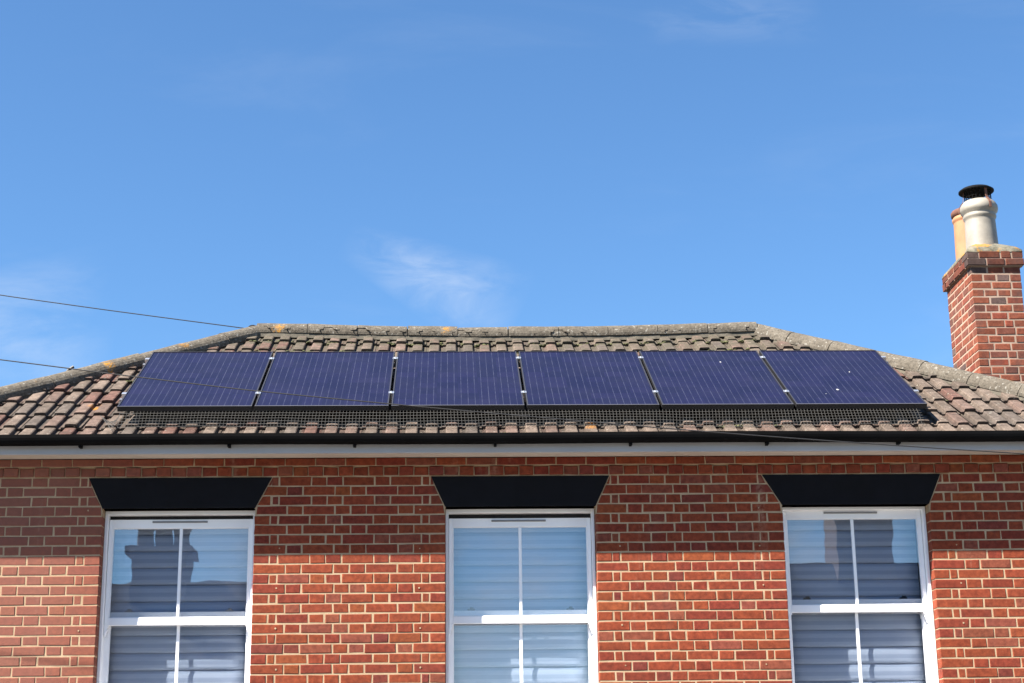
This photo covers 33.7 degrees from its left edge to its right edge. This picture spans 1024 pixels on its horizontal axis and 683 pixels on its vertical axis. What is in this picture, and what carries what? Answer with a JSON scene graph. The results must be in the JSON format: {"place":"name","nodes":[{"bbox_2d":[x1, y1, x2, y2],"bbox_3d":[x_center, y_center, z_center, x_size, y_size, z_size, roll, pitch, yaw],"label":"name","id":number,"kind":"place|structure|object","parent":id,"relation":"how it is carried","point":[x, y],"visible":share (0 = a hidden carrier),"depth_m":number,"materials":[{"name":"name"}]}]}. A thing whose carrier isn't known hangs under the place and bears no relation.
{"place":"outdoors","nodes":[
{"label":"outdoors","id":0,"kind":"place"},
{"bbox_2d":[0,359,1023,453],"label":"overhead cable","id":1,"kind":"object","parent":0,"point":[511,414],"visible":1,"depth_m":12.10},
{"bbox_2d":[0,0,1023,386],"label":"sky","id":2,"kind":"structure","parent":0,"point":[797,166],"materials":[{"name":"blue"}]},
{"bbox_3d":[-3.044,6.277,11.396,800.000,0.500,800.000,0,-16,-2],"label":"ground","id":3,"kind":"structure","parent":0,"visible":0},
{"bbox_2d":[0,184,1023,682],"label":"brick house","id":4,"kind":"structure","parent":3,"relation":"on","point":[350,554],"depth_m":12.90,"materials":[{"name":"brick"}]},
{"bbox_2d":[0,295,241,327],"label":"overhead cable","id":5,"kind":"object","parent":4,"relation":"attached to","point":[120,311],"visible":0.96,"depth_m":16.15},
{"bbox_2d":[96,510,254,682],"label":"window","id":6,"kind":"structure","parent":4,"relation":"in","point":[114,520],"depth_m":12.84,"materials":[{"name":"white plastic"}]},
{"bbox_2d":[108,529,247,682],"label":"window blind","id":7,"kind":"object","parent":4,"relation":"attached to","point":[213,571],"depth_m":12.92,"materials":[{"name":"plastic"}]},
{"bbox_2d":[100,408,923,430],"bbox_3d":[-0.010,0.628,13.210,6.468,0.226,0.419,0,-16,-2],"label":"bird guard mesh","id":8,"kind":"object","parent":4,"relation":"on","point":[492,422],"visible":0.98,"depth_m":13.12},
{"bbox_2d":[143,356,887,374],"bbox_3d":[0.057,0.203,14.573,6.440,0.144,0.074,0,14,-2],"label":"mounting rail","id":9,"kind":"object","parent":4,"relation":"attached to","point":[518,358],"visible":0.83,"depth_m":14.55,"materials":[{"name":"metal"}]},
{"bbox_2d":[119,390,920,410],"bbox_3d":[0.096,0.468,13.548,6.440,0.144,0.074,0,14,-2],"label":"mounting rail","id":10,"kind":"object","parent":4,"relation":"attached to","point":[523,392],"visible":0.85,"depth_m":13.51,"materials":[{"name":"metal"}]},
{"bbox_2d":[117,352,272,411],"bbox_3d":[-2.571,0.315,13.902,1.038,0.044,1.650,0,15,-2],"label":"solar panel","id":11,"kind":"object","parent":10,"relation":"attached to","point":[244,370],"visible":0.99,"depth_m":13.77,"materials":[{"name":"blue glass"}]},
{"bbox_2d":[255,351,394,410],"bbox_3d":[-1.512,0.314,13.941,1.038,0.042,1.650,0,14,-2],"label":"solar panel","id":12,"kind":"object","parent":10,"relation":"attached to","point":[361,375],"visible":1,"depth_m":13.82,"materials":[{"name":"blue glass"}]},
{"bbox_2d":[391,351,523,410],"bbox_3d":[-0.452,0.312,13.981,1.038,0.042,1.650,0,14,-2],"label":"solar panel","id":13,"kind":"object","parent":10,"relation":"attached to","point":[474,380],"visible":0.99,"depth_m":13.86,"materials":[{"name":"blue glass"}]},
{"bbox_2d":[519,351,658,409],"bbox_3d":[0.607,0.310,14.020,1.038,0.042,1.650,0,14,-2],"label":"solar panel","id":14,"kind":"object","parent":10,"relation":"attached to","point":[584,380],"visible":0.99,"depth_m":13.88,"materials":[{"name":"blue glass"}]},
{"bbox_2d":[639,350,793,409],"bbox_3d":[1.666,0.306,14.059,1.038,0.043,1.650,0,14,-2],"label":"solar panel","id":15,"kind":"object","parent":10,"relation":"attached to","point":[728,379],"visible":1,"depth_m":13.93,"materials":[{"name":"blue glass"}]},
{"bbox_2d":[759,350,926,408],"bbox_3d":[2.726,0.304,14.099,1.038,0.043,1.650,0,14,-2],"label":"solar panel","id":16,"kind":"object","parent":10,"relation":"attached to","point":[840,379],"visible":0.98,"depth_m":13.96,"materials":[{"name":"blue glass"}]},
{"bbox_2d":[454,527,588,682],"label":"window blind","id":17,"kind":"object","parent":4,"relation":"attached to","point":[486,569],"depth_m":13.01,"materials":[{"name":"plastic"}]},
{"bbox_2d":[446,508,598,682],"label":"window","id":18,"kind":"structure","parent":4,"relation":"in","point":[455,518],"depth_m":12.93,"materials":[{"name":"white plastic"}]},
{"bbox_2d":[787,519,925,682],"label":"window blind","id":19,"kind":"object","parent":4,"relation":"attached to","point":[821,568],"depth_m":13.11,"materials":[{"name":"plastic"}]},
{"bbox_2d":[782,506,938,682],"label":"window","id":20,"kind":"structure","parent":4,"relation":"in","point":[924,605],"depth_m":13.03,"materials":[{"name":"white plastic"}]}
]}

